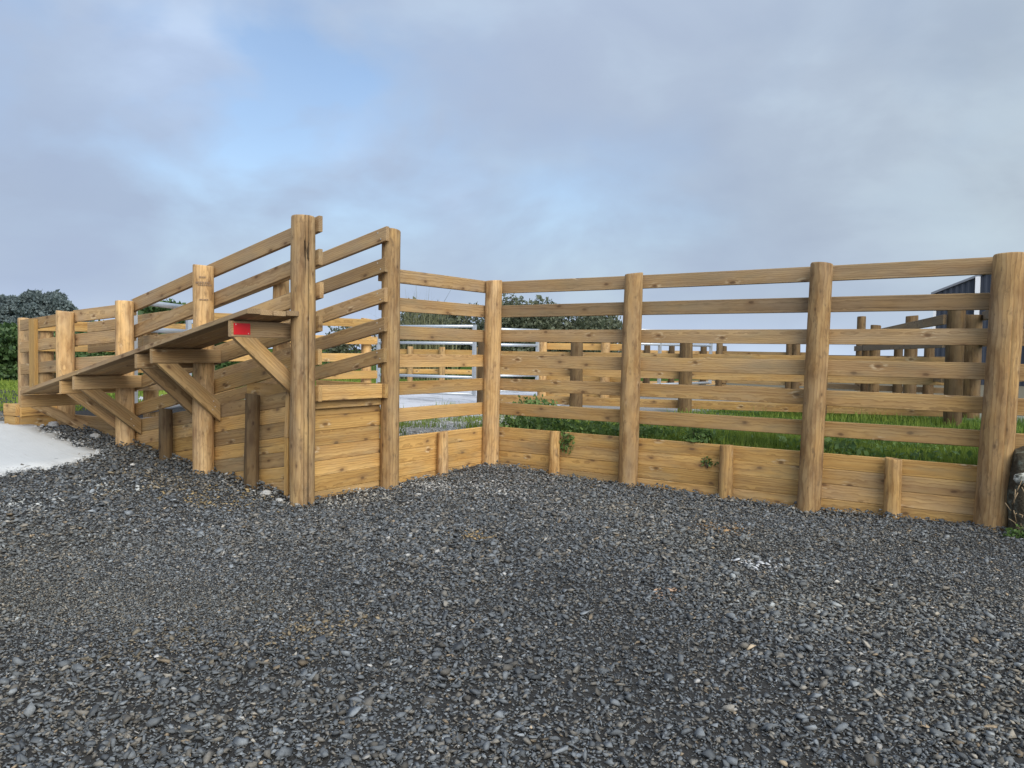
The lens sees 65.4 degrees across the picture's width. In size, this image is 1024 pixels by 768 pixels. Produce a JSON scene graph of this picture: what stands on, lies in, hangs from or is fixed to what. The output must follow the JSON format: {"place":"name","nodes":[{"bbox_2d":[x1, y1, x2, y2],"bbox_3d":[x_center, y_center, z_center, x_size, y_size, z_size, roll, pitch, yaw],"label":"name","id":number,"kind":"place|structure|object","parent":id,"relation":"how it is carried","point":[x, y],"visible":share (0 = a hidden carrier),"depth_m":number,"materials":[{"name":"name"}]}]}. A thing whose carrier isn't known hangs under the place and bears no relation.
{"place":"outdoors","nodes":[
{"label":"outdoors","id":0,"kind":"place"},
{"bbox_2d":[139,391,559,415],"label":"yard slab","id":1,"kind":"structure","parent":0,"point":[414,400],"depth_m":17.04,"materials":[{"name":"concrete"}]},
{"bbox_2d":[38,322,192,383],"bbox_3d":[-6.206,-0.124,12.601,2.587,1.741,0.268,0,2,-18],"label":"rail fence","id":2,"kind":"object","parent":1,"relation":"on","point":[48,354],"visible":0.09,"depth_m":12.24,"materials":[{"name":"brown wood"}]},
{"bbox_2d":[214,313,377,394],"bbox_3d":[-3.874,-0.257,14.170,3.221,1.943,0.273,-1,3,-39],"label":"rail fence","id":3,"kind":"object","parent":1,"relation":"on","point":[366,375],"visible":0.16,"depth_m":14.71,"materials":[{"name":"brown wood"}]},
{"bbox_2d":[376,325,476,395],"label":"steel gate","id":4,"kind":"structure","parent":1,"relation":"on","point":[474,349],"depth_m":16.27,"materials":[{"name":"silver metal"}]},
{"bbox_2d":[500,328,539,391],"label":"steel gate","id":5,"kind":"structure","parent":1,"relation":"on","point":[536,345],"depth_m":17.90,"materials":[{"name":"silver metal"}]},
{"bbox_2d":[537,342,621,397],"bbox_3d":[1.712,-0.195,18.033,2.461,1.658,0.285,2,3,25],"label":"rail fence","id":6,"kind":"object","parent":1,"relation":"on","point":[602,347],"visible":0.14,"depth_m":18.13,"materials":[{"name":"brown wood"}]},
{"bbox_2d":[641,329,712,384],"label":"steel gate","id":7,"kind":"structure","parent":6,"relation":"attached to","point":[660,345],"depth_m":18.17,"materials":[{"name":"silver metal"}]},
{"bbox_2d":[399,414,567,435],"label":"pale gravel","id":8,"kind":"structure","parent":0,"point":[412,430],"depth_m":10.89,"materials":[{"name":"grey gravel"}]},
{"bbox_2d":[0,389,1023,767],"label":"gravel yard","id":9,"kind":"structure","parent":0,"point":[688,753],"depth_m":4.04,"materials":[{"name":"grey gravel"}]},
{"bbox_2d":[3,403,56,425],"bbox_3d":[-6.048,0.389,10.087,0.356,0.309,0.545,2,3,35],"label":"timber step","id":10,"kind":"object","parent":9,"relation":"on","point":[13,411],"visible":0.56,"depth_m":9.89,"materials":[{"name":"brown wood"}]},
{"bbox_2d":[48,421,58,426],"bbox_3d":[-5.782,0.512,10.049,0.165,0.087,0.122,2,3,35],"label":"rock","id":11,"kind":"object","parent":9,"relation":"on","point":[53,423],"visible":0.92,"depth_m":10.01,"materials":[{"name":"grey stone"}]},
{"bbox_2d":[0,421,110,476],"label":"concrete apron","id":12,"kind":"object","parent":9,"relation":"on","point":[26,444],"visible":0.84,"depth_m":8.64,"materials":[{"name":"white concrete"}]},
{"bbox_2d":[90,433,100,437],"bbox_3d":[-5.062,0.634,9.691,0.154,0.085,0.120,2,3,35],"label":"rock","id":13,"kind":"object","parent":9,"relation":"on","point":[95,435],"visible":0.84,"depth_m":9.65,"materials":[{"name":"white stone"}]},
{"bbox_2d":[17,214,400,506],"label":"loading ramp","id":14,"kind":"structure","parent":9,"relation":"on","point":[330,437],"depth_m":8.44,"materials":[{"name":"brown wood"}]},
{"bbox_2d":[131,299,191,412],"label":"steel gate","id":15,"kind":"structure","parent":14,"relation":"attached to","point":[171,306],"depth_m":11.41,"materials":[{"name":"silver metal"}]},
{"bbox_2d":[262,490,271,495],"bbox_3d":[-2.417,1.075,7.860,0.115,0.068,0.090,2,3,35],"label":"rock","id":16,"kind":"object","parent":9,"relation":"on","point":[268,492],"visible":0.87,"depth_m":7.83,"materials":[{"name":"white stone"}]},
{"bbox_2d":[379,427,482,485],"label":"retaining wall","id":17,"kind":"structure","parent":9,"relation":"on","point":[431,453],"depth_m":9.34,"materials":[{"name":"brown wood"}]},
{"bbox_2d":[499,427,976,523],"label":"retaining wall","id":18,"kind":"structure","parent":9,"relation":"on","point":[923,489],"depth_m":8.28,"materials":[{"name":"brown wood"}]},
{"bbox_2d":[559,430,574,453],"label":"weed","id":19,"kind":"object","parent":18,"relation":"attached to","point":[566,442],"visible":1,"depth_m":9.58,"materials":[{"name":"green plant"}]},
{"bbox_2d":[700,456,718,467],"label":"weed","id":20,"kind":"object","parent":18,"relation":"attached to","point":[709,462],"visible":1,"depth_m":8.58,"materials":[{"name":"green plant"}]},
{"bbox_2d":[482,252,1023,529],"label":"rail fence","id":21,"kind":"object","parent":9,"relation":"on","point":[997,439],"visible":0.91,"depth_m":7.88,"materials":[{"name":"brown wood"}]},
{"bbox_2d":[378,269,485,421],"bbox_3d":[-0.859,-0.439,9.430,0.063,1.692,1.986,2,3,35],"label":"rail fence","id":22,"kind":"object","parent":21,"relation":"attached to","point":[431,334],"visible":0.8,"depth_m":9.40,"materials":[{"name":"brown wood"}]},
{"bbox_2d":[1001,524,1023,538],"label":"weed","id":23,"kind":"object","parent":9,"relation":"on","point":[1013,533],"visible":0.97,"depth_m":6.58,"materials":[{"name":"green plant"}]},
{"bbox_2d":[1007,446,1023,531],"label":"old stump","id":24,"kind":"object","parent":9,"relation":"on","point":[1017,467],"visible":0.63,"depth_m":6.74,"materials":[{"name":"brown wood"}]},
{"bbox_2d":[1005,481,1023,529],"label":"dry twigs","id":25,"kind":"object","parent":24,"relation":"hanging from","point":[1014,502],"visible":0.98,"depth_m":6.62,"materials":[{"name":"plant"}]},
{"bbox_2d":[1013,473,1023,484],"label":"rock","id":26,"kind":"object","parent":24,"relation":"on","point":[1018,478],"visible":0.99,"depth_m":6.62,"materials":[{"name":"stone"}]},
{"bbox_2d":[0,349,1023,455],"bbox_3d":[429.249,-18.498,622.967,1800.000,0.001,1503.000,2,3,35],"label":"yard ground","id":27,"kind":"structure","parent":0,"point":[1020,394],"depth_m":15.26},
{"bbox_2d":[0,294,21,327],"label":"tree","id":28,"kind":"object","parent":27,"relation":"on","point":[6,306],"visible":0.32,"depth_m":65.33,"materials":[{"name":"green plant"}]},
{"bbox_2d":[5,289,77,325],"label":"tree","id":29,"kind":"object","parent":27,"relation":"on","point":[35,303],"visible":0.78,"depth_m":60.52,"materials":[{"name":"green plant"}]},
{"bbox_2d":[0,320,242,380],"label":"hedge","id":30,"kind":"object","parent":27,"relation":"on","point":[8,351],"visible":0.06,"depth_m":22.78,"materials":[{"name":"green plant"}]},
{"bbox_2d":[138,298,192,323],"bbox_3d":[-17.324,-2.534,40.231,2.909,3.781,3.133,1,2,12],"label":"tree","id":31,"kind":"object","parent":27,"relation":"on","point":[149,309],"visible":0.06,"depth_m":39.25,"materials":[{"name":"green plant"}]},
{"bbox_2d":[322,326,360,363],"bbox_3d":[-6.802,-1.472,32.011,1.920,2.241,2.073,2,3,35],"label":"shrub","id":32,"kind":"object","parent":27,"relation":"on","point":[343,348],"visible":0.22,"depth_m":31.76,"materials":[{"name":"green plant"}]},
{"bbox_2d":[366,285,473,379],"bbox_3d":[-3.338,-2.070,29.087,4.302,3.758,4.015,0,2,-13],"label":"shrub","id":33,"kind":"object","parent":27,"relation":"on","point":[426,346],"visible":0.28,"depth_m":28.48,"materials":[{"name":"green plant"}]},
{"bbox_2d":[371,296,483,368],"bbox_3d":[-3.005,-1.808,30.726,5.279,3.134,5.133,-1,3,-31],"label":"shrub","id":34,"kind":"object","parent":27,"relation":"on","point":[468,319],"visible":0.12,"depth_m":29.84,"materials":[{"name":"green plant"}]},
{"bbox_2d":[399,346,477,380],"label":"rail fence","id":35,"kind":"object","parent":27,"relation":"on","point":[439,371],"visible":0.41,"depth_m":25.10,"materials":[{"name":"brown wood"}]},
{"bbox_2d":[0,377,1023,464],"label":"grass","id":36,"kind":"structure","parent":27,"relation":"on","point":[758,439],"depth_m":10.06,"materials":[{"name":"green plant"}]},
{"bbox_2d":[475,293,567,378],"bbox_3d":[0.324,-1.825,30.177,3.633,3.303,3.956,-1,3,-33],"label":"shrub","id":37,"kind":"object","parent":27,"relation":"on","point":[544,323],"visible":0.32,"depth_m":28.87,"materials":[{"name":"green plant"}]},
{"bbox_2d":[512,393,557,417],"bbox_3d":[0.362,0.402,12.658,1.031,0.505,0.649,2,3,35],"label":"weed","id":38,"kind":"object","parent":27,"relation":"on","point":[527,401],"visible":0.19,"depth_m":12.56,"materials":[{"name":"green plant"}]},
{"bbox_2d":[530,299,621,352],"bbox_3d":[2.259,-1.705,30.849,4.456,3.063,4.366,1,2,11],"label":"shrub","id":39,"kind":"object","parent":27,"relation":"on","point":[578,323],"visible":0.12,"depth_m":29.44,"materials":[{"name":"green plant"}]},
{"bbox_2d":[581,316,622,352],"bbox_3d":[3.562,-1.680,31.932,2.574,2.963,3.073,2,3,35],"label":"shrub","id":40,"kind":"object","parent":27,"relation":"on","point":[617,324],"visible":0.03,"depth_m":31.07,"materials":[{"name":"green plant"}]},
{"bbox_2d":[640,345,726,384],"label":"rail fence","id":41,"kind":"object","parent":27,"relation":"on","point":[703,350],"visible":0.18,"depth_m":26.57,"materials":[{"name":"brown wood"}]},
{"bbox_2d":[680,428,724,443],"bbox_3d":[2.087,0.608,8.778,0.491,0.296,0.289,1,2,14],"label":"weed","id":42,"kind":"object","parent":27,"relation":"on","point":[692,434],"visible":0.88,"depth_m":8.74,"materials":[{"name":"green plant"}]},
{"bbox_2d":[477,342,944,417],"bbox_3d":[3.208,0.032,13.976,8.083,1.581,0.300,2,2,17],"label":"rail fence","id":43,"kind":"object","parent":27,"relation":"on","point":[580,400],"visible":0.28,"depth_m":13.94,"materials":[{"name":"brown wood"}]},
{"bbox_2d":[715,344,805,388],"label":"rail fence","id":44,"kind":"object","parent":27,"relation":"on","point":[792,349],"visible":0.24,"depth_m":20.08,"materials":[{"name":"brown wood"}]},
{"bbox_2d":[827,345,943,393],"bbox_3d":[10.123,-0.319,22.035,0.312,1.814,3.921,-1,3,-40],"label":"rail fence","id":45,"kind":"object","parent":27,"relation":"on","point":[924,389],"visible":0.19,"depth_m":21.57,"materials":[{"name":"brown wood"}]},
{"bbox_2d":[854,310,965,425],"bbox_3d":[8.695,-0.559,18.315,0.329,2.560,12.863,2,2,17],"label":"rail fence","id":46,"kind":"object","parent":27,"relation":"on","point":[955,319],"visible":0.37,"depth_m":12.82,"materials":[{"name":"brown wood"}]},
{"bbox_2d":[962,310,1021,417],"bbox_3d":[7.302,-0.127,12.294,0.372,2.151,3.922,2,3,24],"label":"rail fence","id":47,"kind":"object","parent":27,"relation":"on","point":[972,354],"visible":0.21,"depth_m":13.80,"materials":[{"name":"brown wood"}]},
{"bbox_2d":[0,0,1023,355],"label":"sky","id":48,"kind":"structure","parent":0,"point":[143,142],"materials":[{"name":"blue"}]},
{"bbox_2d":[931,274,1023,385],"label":"shed","id":49,"kind":"structure","parent":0,"point":[978,284],"depth_m":31.10,"materials":[{"name":"grey metal"}]}
]}

